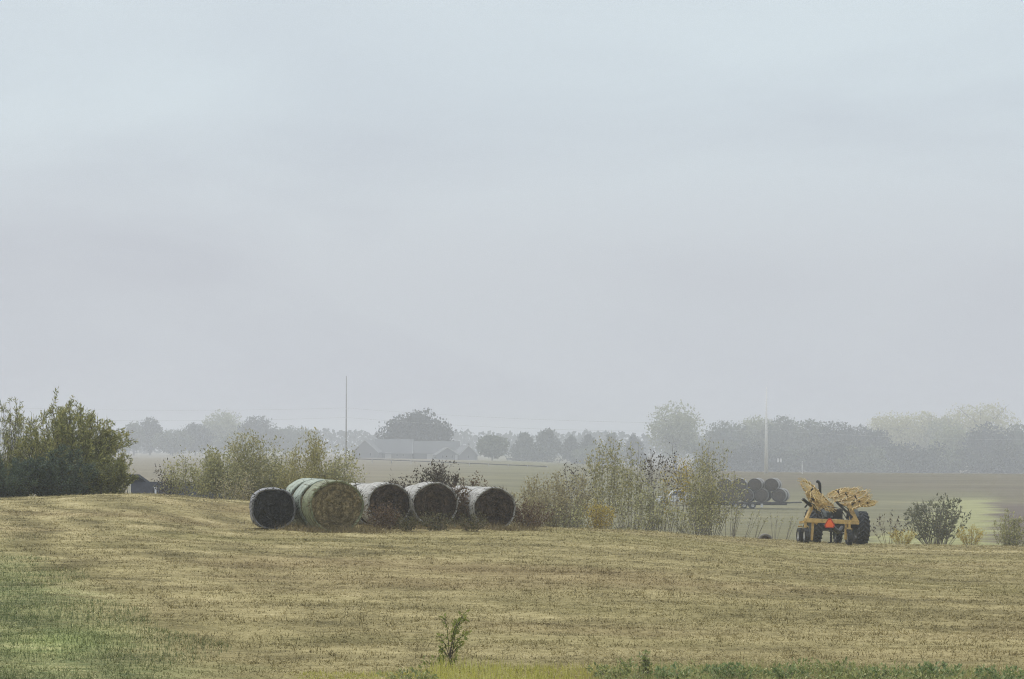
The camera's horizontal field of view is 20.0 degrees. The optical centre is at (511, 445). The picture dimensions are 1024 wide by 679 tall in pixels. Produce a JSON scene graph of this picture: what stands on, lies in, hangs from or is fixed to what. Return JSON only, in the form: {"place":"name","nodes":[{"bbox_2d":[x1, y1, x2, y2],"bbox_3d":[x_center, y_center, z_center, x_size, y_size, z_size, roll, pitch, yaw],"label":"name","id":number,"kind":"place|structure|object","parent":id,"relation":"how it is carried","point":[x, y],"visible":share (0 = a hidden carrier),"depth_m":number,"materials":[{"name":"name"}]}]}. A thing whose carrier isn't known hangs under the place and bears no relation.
{"place":"outdoors","nodes":[
{"label":"outdoors","id":0,"kind":"place"},
{"bbox_2d":[285,669,423,678],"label":"short grass","id":1,"kind":"structure","parent":0,"point":[336,673],"depth_m":38.35,"materials":[{"name":"green plant"}]},
{"bbox_2d":[0,450,1023,678],"bbox_3d":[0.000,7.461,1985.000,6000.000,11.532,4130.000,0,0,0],"label":"ground","id":2,"kind":"structure","parent":0,"point":[987,499],"depth_m":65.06,"materials":[{"name":"beige plant"}]},
{"bbox_2d":[0,396,46,494],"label":"willow shrub","id":3,"kind":"object","parent":2,"relation":"on","point":[6,438],"visible":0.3,"depth_m":118.92,"materials":[{"name":"green plant"}]},
{"bbox_2d":[0,452,53,497],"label":"dark shrub","id":4,"kind":"object","parent":2,"relation":"on","point":[14,486],"visible":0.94,"depth_m":112.11,"materials":[{"name":"green plant"}]},
{"bbox_2d":[9,444,104,496],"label":"dark shrub","id":5,"kind":"object","parent":2,"relation":"on","point":[59,486],"visible":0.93,"depth_m":113.03,"materials":[{"name":"green plant"}]},
{"bbox_2d":[7,386,137,496],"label":"willow shrub","id":6,"kind":"object","parent":2,"relation":"on","point":[63,431],"visible":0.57,"depth_m":116.45,"materials":[{"name":"green plant"}]},
{"bbox_2d":[77,454,138,494],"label":"olive shrub","id":7,"kind":"object","parent":2,"relation":"on","point":[114,477],"visible":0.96,"depth_m":113.57,"materials":[{"name":"green plant"}]},
{"bbox_2d":[0,529,232,678],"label":"green regrowth","id":8,"kind":"object","parent":2,"relation":"on","point":[101,625],"visible":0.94,"depth_m":45.31,"materials":[{"name":"green plant"}]},
{"bbox_2d":[122,421,145,455],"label":"hazy tree","id":9,"kind":"object","parent":2,"relation":"on","point":[138,435],"visible":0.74,"depth_m":1593.49,"materials":[{"name":"grey plant"}]},
{"bbox_2d":[140,415,162,454],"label":"hazy tree","id":10,"kind":"object","parent":2,"relation":"on","point":[152,428],"visible":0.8,"depth_m":1608.53,"materials":[{"name":"grey plant"}]},
{"bbox_2d":[149,428,194,455],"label":"hazy tree","id":11,"kind":"object","parent":2,"relation":"on","point":[169,441],"visible":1,"depth_m":1559.86,"materials":[{"name":"grey plant"}]},
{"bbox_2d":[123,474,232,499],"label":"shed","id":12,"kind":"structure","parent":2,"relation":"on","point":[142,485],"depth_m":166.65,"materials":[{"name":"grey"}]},
{"bbox_2d":[153,445,215,497],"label":"leafy sapling","id":13,"kind":"object","parent":2,"relation":"on","point":[201,484],"visible":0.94,"depth_m":130.79,"materials":[{"name":"green plant"}]},
{"bbox_2d":[178,422,217,455],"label":"hazy tree","id":14,"kind":"object","parent":2,"relation":"on","point":[202,438],"visible":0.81,"depth_m":1576.10,"materials":[{"name":"grey plant"}]},
{"bbox_2d":[185,444,252,499],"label":"leafy sapling","id":15,"kind":"object","parent":2,"relation":"on","point":[215,469],"visible":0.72,"depth_m":131.68,"materials":[{"name":"olive-green foliage"},{"name":"grey bark"}]},
{"bbox_2d":[201,409,244,453],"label":"hazy tree","id":16,"kind":"object","parent":2,"relation":"on","point":[223,427],"visible":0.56,"depth_m":1637.98,"materials":[{"name":"grey plant"}]},
{"bbox_2d":[210,431,254,452],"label":"hazy tree","id":17,"kind":"object","parent":2,"relation":"on","point":[221,444],"visible":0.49,"depth_m":1543.68,"materials":[{"name":"grey plant"}]},
{"bbox_2d":[211,468,257,500],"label":"leafy sapling","id":18,"kind":"object","parent":2,"relation":"on","point":[244,491],"visible":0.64,"depth_m":128.98,"materials":[{"name":"green plant"}]},
{"bbox_2d":[223,426,283,500],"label":"leafy sapling","id":19,"kind":"object","parent":2,"relation":"on","point":[246,465],"visible":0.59,"depth_m":133.67,"materials":[{"name":"green plant"}]},
{"bbox_2d":[235,415,280,454],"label":"hazy tree","id":20,"kind":"object","parent":2,"relation":"on","point":[260,428],"visible":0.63,"depth_m":1576.16,"materials":[{"name":"grey plant"}]},
{"bbox_2d":[248,487,297,529],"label":"hay bale","id":21,"kind":"object","parent":2,"relation":"on","point":[270,506],"visible":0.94,"depth_m":91.01,"materials":[{"name":"black plant"}]},
{"bbox_2d":[252,435,297,487],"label":"leafy sapling","id":22,"kind":"object","parent":2,"relation":"on","point":[278,461],"visible":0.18,"depth_m":134.88,"materials":[{"name":"green plant"}]},
{"bbox_2d":[268,425,303,455],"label":"hazy tree","id":23,"kind":"object","parent":2,"relation":"on","point":[290,437],"visible":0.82,"depth_m":1591.56,"materials":[{"name":"grey plant"}]},
{"bbox_2d":[272,427,345,488],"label":"leafy sapling","id":24,"kind":"object","parent":2,"relation":"on","point":[317,451],"visible":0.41,"depth_m":131.66,"materials":[{"name":"green plant"}]},
{"bbox_2d":[293,479,326,527],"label":"hay bale","id":25,"kind":"object","parent":2,"relation":"on","point":[302,489],"visible":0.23,"depth_m":91.46,"materials":[{"name":"white plastic"}]},
{"bbox_2d":[302,478,367,531],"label":"hay bale","id":26,"kind":"object","parent":2,"relation":"on","point":[333,503],"visible":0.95,"depth_m":90.03,"materials":[{"name":"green plant"}]},
{"bbox_2d":[317,444,366,482],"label":"leafy sapling","id":27,"kind":"object","parent":2,"relation":"on","point":[343,467],"visible":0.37,"depth_m":130.72,"materials":[{"name":"green plant"}]},
{"bbox_2d":[351,439,382,457],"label":"farm house","id":28,"kind":"structure","parent":2,"relation":"on","point":[368,449],"depth_m":1200.89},
{"bbox_2d":[364,499,401,529],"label":"dry weed","id":29,"kind":"object","parent":2,"relation":"on","point":[388,517],"visible":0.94,"depth_m":92.12,"materials":[{"name":"brown plant"}]},
{"bbox_2d":[361,480,410,524],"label":"hay bale","id":30,"kind":"object","parent":2,"relation":"on","point":[396,494],"visible":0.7,"depth_m":95.55,"materials":[{"name":"brown plant"}]},
{"bbox_2d":[375,439,412,458],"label":"barn","id":31,"kind":"structure","parent":2,"relation":"on","point":[396,448],"depth_m":1210.54,"materials":[{"name":"grey"}]},
{"bbox_2d":[244,519,556,534],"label":"loose hay","id":32,"kind":"object","parent":2,"relation":"on","point":[508,527],"visible":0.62,"depth_m":91.12,"materials":[{"name":"plant"}]},
{"bbox_2d":[376,664,438,678],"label":"roadside weed","id":33,"kind":"object","parent":2,"relation":"on","point":[409,676],"visible":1,"depth_m":37.17,"materials":[{"name":"green plant"}]},
{"bbox_2d":[375,407,456,458],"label":"round tree","id":34,"kind":"object","parent":2,"relation":"on","point":[420,429],"visible":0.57,"depth_m":1241.15,"materials":[{"name":"grey plant"}]},
{"bbox_2d":[408,480,460,524],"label":"hay bale","id":35,"kind":"object","parent":2,"relation":"on","point":[437,497],"visible":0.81,"depth_m":95.52,"materials":[{"name":"brown plant"}]},
{"bbox_2d":[398,456,472,486],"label":"dry weed","id":36,"kind":"object","parent":2,"relation":"on","point":[438,477],"visible":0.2,"depth_m":102.74,"materials":[{"name":"black plant"}]},
{"bbox_2d":[413,441,460,458],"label":"barn","id":37,"kind":"structure","parent":2,"relation":"on","point":[425,449],"depth_m":1218.75,"materials":[{"name":"grey"}]},
{"bbox_2d":[418,511,456,530],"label":"dry weed","id":38,"kind":"object","parent":2,"relation":"on","point":[433,525],"visible":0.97,"depth_m":91.67,"materials":[{"name":"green plant"}]},
{"bbox_2d":[436,609,471,666],"bbox_3d":[-0.806,2.675,39.991,0.517,0.837,0.325,0,0,0],"label":"seedling tree","id":39,"kind":"object","parent":2,"relation":"on","point":[454,632],"visible":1,"depth_m":39.98,"materials":[{"name":"green plant"}]},
{"bbox_2d":[452,477,471,526],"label":"dry weed","id":40,"kind":"object","parent":2,"relation":"on","point":[462,497],"visible":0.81,"depth_m":95.88,"materials":[{"name":"brown plant"}]},
{"bbox_2d":[453,508,491,531],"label":"dry weed","id":41,"kind":"object","parent":2,"relation":"on","point":[465,527],"visible":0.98,"depth_m":91.67,"materials":[{"name":"brown plant"}]},
{"bbox_2d":[464,485,518,527],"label":"hay bale","id":42,"kind":"object","parent":2,"relation":"on","point":[493,504],"visible":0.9,"depth_m":95.54,"materials":[{"name":"brown plant"}]},
{"bbox_2d":[476,433,509,460],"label":"farm tree","id":43,"kind":"object","parent":2,"relation":"on","point":[491,446],"visible":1,"depth_m":1213.66,"materials":[{"name":"grey plant"}]},
{"bbox_2d":[0,425,1016,457],"bbox_3d":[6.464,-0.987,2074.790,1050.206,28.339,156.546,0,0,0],"label":"distant woods","id":44,"kind":"object","parent":2,"relation":"on","point":[353,437],"visible":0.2,"depth_m":2038.88,"materials":[{"name":"grey plant"}]},
{"bbox_2d":[403,653,615,678],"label":"yellow grass","id":45,"kind":"structure","parent":2,"relation":"on","point":[454,675],"depth_m":38.80,"materials":[{"name":"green plant"}]},
{"bbox_2d":[505,431,533,460],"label":"farm tree","id":46,"kind":"object","parent":2,"relation":"on","point":[524,439],"visible":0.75,"depth_m":1356.58,"materials":[{"name":"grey plant"}]},
{"bbox_2d":[512,496,558,528],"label":"dry weed","id":47,"kind":"object","parent":2,"relation":"on","point":[528,519],"visible":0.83,"depth_m":96.92,"materials":[{"name":"brown plant"}]},
{"bbox_2d":[515,444,556,461],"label":"farm tree","id":48,"kind":"object","parent":2,"relation":"on","point":[535,453],"visible":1,"depth_m":1338.62,"materials":[{"name":"grey plant"}]},
{"bbox_2d":[509,472,572,526],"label":"brush sapling","id":49,"kind":"object","parent":2,"relation":"on","point":[532,498],"visible":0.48,"depth_m":127.70,"materials":[{"name":"green plant"}]},
{"bbox_2d":[528,427,567,462],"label":"farm tree","id":50,"kind":"object","parent":2,"relation":"on","point":[546,438],"visible":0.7,"depth_m":1364.94,"materials":[{"name":"grey plant"}]},
{"bbox_2d":[531,470,593,527],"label":"brush sapling","id":51,"kind":"object","parent":2,"relation":"on","point":[580,493],"visible":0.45,"depth_m":129.61,"materials":[{"name":"green plant"}]},
{"bbox_2d":[561,434,585,463],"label":"farm tree","id":52,"kind":"object","parent":2,"relation":"on","point":[570,444],"visible":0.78,"depth_m":1372.76,"materials":[{"name":"grey plant"}]},
{"bbox_2d":[542,495,604,528],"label":"brush sapling","id":53,"kind":"object","parent":2,"relation":"on","point":[577,519],"visible":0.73,"depth_m":126.73,"materials":[{"name":"green plant"}]},
{"bbox_2d":[570,445,627,464],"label":"farm tree","id":54,"kind":"object","parent":2,"relation":"on","point":[579,456],"visible":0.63,"depth_m":1352.69,"materials":[{"name":"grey plant"}]},
{"bbox_2d":[582,499,615,528],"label":"yellow bush","id":55,"kind":"object","parent":2,"relation":"on","point":[600,524],"visible":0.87,"depth_m":126.26,"materials":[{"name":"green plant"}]},
{"bbox_2d":[568,432,640,528],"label":"brush sapling","id":56,"kind":"object","parent":2,"relation":"on","point":[613,469],"visible":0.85,"depth_m":132.93,"materials":[{"name":"green plant"}]},
{"bbox_2d":[586,656,650,678],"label":"roadside weed","id":57,"kind":"object","parent":2,"relation":"on","point":[624,672],"visible":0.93,"depth_m":37.52,"materials":[{"name":"green plant"}]},
{"bbox_2d":[607,442,655,529],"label":"brush sapling","id":58,"kind":"object","parent":2,"relation":"on","point":[629,478],"visible":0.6,"depth_m":134.66,"materials":[{"name":"green plant"}]},
{"bbox_2d":[616,434,648,465],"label":"farm tree","id":59,"kind":"object","parent":2,"relation":"on","point":[633,441],"visible":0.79,"depth_m":1396.10,"materials":[{"name":"grey plant"}]},
{"bbox_2d":[605,490,664,530],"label":"brush sapling","id":60,"kind":"object","parent":2,"relation":"on","point":[638,526],"visible":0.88,"depth_m":127.62,"materials":[{"name":"green plant"}]},
{"bbox_2d":[630,449,673,530],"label":"brush sapling","id":61,"kind":"object","parent":2,"relation":"on","point":[651,469],"visible":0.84,"depth_m":131.90,"materials":[{"name":"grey plant"}]},
{"bbox_2d":[634,474,677,531],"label":"brush sapling","id":62,"kind":"object","parent":2,"relation":"on","point":[648,497],"visible":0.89,"depth_m":128.94,"materials":[{"name":"green plant"}]},
{"bbox_2d":[650,661,695,678],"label":"roadside weed","id":63,"kind":"object","parent":2,"relation":"on","point":[657,667],"visible":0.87,"depth_m":37.16,"materials":[{"name":"green plant"}]},
{"bbox_2d":[644,399,707,467],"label":"tree","id":64,"kind":"object","parent":2,"relation":"on","point":[680,433],"visible":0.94,"depth_m":1338.62,"materials":[{"name":"grey plant"}]},
{"bbox_2d":[660,456,694,533],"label":"brush sapling","id":65,"kind":"object","parent":2,"relation":"on","point":[685,481],"visible":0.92,"depth_m":130.92,"materials":[{"name":"green plant"}]},
{"bbox_2d":[666,497,725,535],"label":"brush sapling","id":66,"kind":"object","parent":2,"relation":"on","point":[690,526],"visible":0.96,"depth_m":127.91,"materials":[{"name":"green plant"}]},
{"bbox_2d":[681,470,722,534],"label":"brush sapling","id":67,"kind":"object","parent":2,"relation":"on","point":[703,501],"visible":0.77,"depth_m":129.89,"materials":[{"name":"green plant"}]},
{"bbox_2d":[674,436,740,535],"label":"brush sapling","id":68,"kind":"object","parent":2,"relation":"on","point":[708,469],"visible":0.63,"depth_m":131.76,"materials":[{"name":"green plant"}]},
{"bbox_2d":[683,439,741,470],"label":"edge tree","id":69,"kind":"object","parent":2,"relation":"on","point":[713,446],"visible":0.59,"depth_m":1284.25,"materials":[{"name":"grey plant"}]},
{"bbox_2d":[700,420,754,460],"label":"tree","id":70,"kind":"object","parent":2,"relation":"on","point":[730,432],"visible":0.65,"depth_m":1417.34,"materials":[{"name":"grey plant"}]},
{"bbox_2d":[700,661,761,678],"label":"roadside weed","id":71,"kind":"object","parent":2,"relation":"on","point":[734,670],"visible":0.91,"depth_m":37.27,"materials":[{"name":"green plant"}]},
{"bbox_2d":[714,475,749,535],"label":"brush sapling","id":72,"kind":"object","parent":2,"relation":"on","point":[737,490],"visible":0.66,"depth_m":134.10,"materials":[{"name":"green plant"}]},
{"bbox_2d":[713,445,763,471],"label":"edge tree","id":73,"kind":"object","parent":2,"relation":"on","point":[739,455],"visible":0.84,"depth_m":1274.40,"materials":[{"name":"grey plant"}]},
{"bbox_2d":[735,414,779,449],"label":"tree","id":74,"kind":"object","parent":2,"relation":"on","point":[758,423],"visible":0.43,"depth_m":1433.17,"materials":[{"name":"grey plant"}]},
{"bbox_2d":[740,441,794,471],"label":"edge tree","id":75,"kind":"object","parent":2,"relation":"on","point":[773,465],"visible":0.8,"depth_m":1274.96,"materials":[{"name":"grey plant"}]},
{"bbox_2d":[532,650,1023,678],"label":"verge grass","id":76,"kind":"structure","parent":2,"relation":"on","point":[788,666],"depth_m":38.93,"materials":[{"name":"green plant"}]},
{"bbox_2d":[760,414,802,463],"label":"tree","id":77,"kind":"object","parent":2,"relation":"on","point":[778,437],"visible":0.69,"depth_m":1425.55,"materials":[{"name":"grey plant"}]},
{"bbox_2d":[759,661,813,678],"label":"roadside weed","id":78,"kind":"object","parent":2,"relation":"on","point":[792,670],"visible":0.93,"depth_m":37.09,"materials":[{"name":"green plant"}]},
{"bbox_2d":[770,444,811,471],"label":"edge tree","id":79,"kind":"object","parent":2,"relation":"on","point":[798,467],"visible":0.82,"depth_m":1275.94,"materials":[{"name":"grey plant"}]},
{"bbox_2d":[784,418,831,450],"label":"tree","id":80,"kind":"object","parent":2,"relation":"on","point":[808,436],"visible":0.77,"depth_m":1417.39,"materials":[{"name":"grey plant"}]},
{"bbox_2d":[794,445,849,472],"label":"edge tree","id":81,"kind":"object","parent":2,"relation":"on","point":[816,461],"visible":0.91,"depth_m":1271.42,"materials":[{"name":"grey plant"}]},
{"bbox_2d":[796,477,877,544],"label":"hay rake","id":82,"kind":"object","parent":2,"relation":"on","point":[802,535],"visible":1,"depth_m":118.16,"materials":[{"name":"yellow paint"}]},
{"bbox_2d":[803,480,870,544],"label":"tractor","id":83,"kind":"object","parent":2,"relation":"on","point":[861,531],"visible":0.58,"depth_m":121.99,"materials":[{"name":"paint"}]},
{"bbox_2d":[814,421,861,450],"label":"tree","id":84,"kind":"object","parent":2,"relation":"on","point":[849,437],"visible":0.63,"depth_m":1409.80,"materials":[{"name":"grey plant"}]},
{"bbox_2d":[821,441,876,472],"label":"edge tree","id":85,"kind":"object","parent":2,"relation":"on","point":[839,451],"visible":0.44,"depth_m":1277.34,"materials":[{"name":"grey plant"}]},
{"bbox_2d":[837,444,901,472],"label":"edge tree","id":86,"kind":"object","parent":2,"relation":"on","point":[867,461],"visible":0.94,"depth_m":1264.33,"materials":[{"name":"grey plant"}]},
{"bbox_2d":[862,428,893,458],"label":"tree","id":87,"kind":"object","parent":2,"relation":"on","point":[876,437],"visible":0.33,"depth_m":1371.99,"materials":[{"name":"grey plant"}]},
{"bbox_2d":[866,439,920,472],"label":"edge tree","id":88,"kind":"object","parent":2,"relation":"on","point":[891,453],"visible":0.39,"depth_m":1287.74,"materials":[{"name":"grey plant"}]},
{"bbox_2d":[867,410,933,449],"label":"tree","id":89,"kind":"object","parent":2,"relation":"on","point":[897,434],"visible":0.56,"depth_m":1576.13,"materials":[{"name":"grey plant"}]},
{"bbox_2d":[889,441,948,472],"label":"edge tree","id":90,"kind":"object","parent":2,"relation":"on","point":[920,461],"visible":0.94,"depth_m":1267.54,"materials":[{"name":"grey plant"}]},
{"bbox_2d":[906,410,951,457],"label":"tree","id":91,"kind":"object","parent":2,"relation":"on","point":[928,417],"visible":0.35,"depth_m":1590.39,"materials":[{"name":"grey plant"}]},
{"bbox_2d":[906,659,965,678],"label":"roadside weed","id":92,"kind":"object","parent":2,"relation":"on","point":[933,670],"visible":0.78,"depth_m":37.34,"materials":[{"name":"green plant"}]},
{"bbox_2d":[903,493,970,544],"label":"upright shrub","id":93,"kind":"object","parent":2,"relation":"on","point":[939,529],"visible":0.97,"depth_m":133.79,"materials":[{"name":"green plant"}]},
{"bbox_2d":[923,415,963,447],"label":"tree","id":94,"kind":"object","parent":2,"relation":"on","point":[934,424],"visible":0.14,"depth_m":1576.88,"materials":[{"name":"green plant"}]},
{"bbox_2d":[925,445,967,472],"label":"edge tree","id":95,"kind":"object","parent":2,"relation":"on","point":[952,458],"visible":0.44,"depth_m":1278.07,"materials":[{"name":"grey plant"}]},
{"bbox_2d":[926,424,971,472],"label":"tree","id":96,"kind":"object","parent":2,"relation":"on","point":[955,436],"visible":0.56,"depth_m":1370.80,"materials":[{"name":"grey plant"}]},
{"bbox_2d":[945,445,995,472],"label":"edge tree","id":97,"kind":"object","parent":2,"relation":"on","point":[977,463],"visible":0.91,"depth_m":1275.93,"materials":[{"name":"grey plant"}]},
{"bbox_2d":[937,399,1021,453],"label":"tree","id":98,"kind":"object","parent":2,"relation":"on","point":[983,417],"visible":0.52,"depth_m":1576.90,"materials":[{"name":"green plant"}]},
{"bbox_2d":[957,421,1015,456],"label":"tree","id":99,"kind":"object","parent":2,"relation":"on","point":[977,440],"visible":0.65,"depth_m":1361.19,"materials":[{"name":"grey plant"}]},
{"bbox_2d":[963,440,1023,473],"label":"edge tree","id":100,"kind":"object","parent":2,"relation":"on","point":[1002,466],"visible":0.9,"depth_m":1274.19,"materials":[{"name":"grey plant"}]},
{"bbox_2d":[974,664,1023,678],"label":"roadside weed","id":101,"kind":"object","parent":2,"relation":"on","point":[1008,673],"visible":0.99,"depth_m":37.18,"materials":[{"name":"green plant"}]},
{"bbox_2d":[993,508,1023,545],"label":"upright shrub","id":102,"kind":"object","parent":2,"relation":"on","point":[1014,535],"visible":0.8,"depth_m":139.92,"materials":[{"name":"green plant"}]},
{"bbox_2d":[0,0,1023,449],"label":"sky","id":103,"kind":"structure","parent":0,"point":[584,213],"materials":[{"name":"grey"}]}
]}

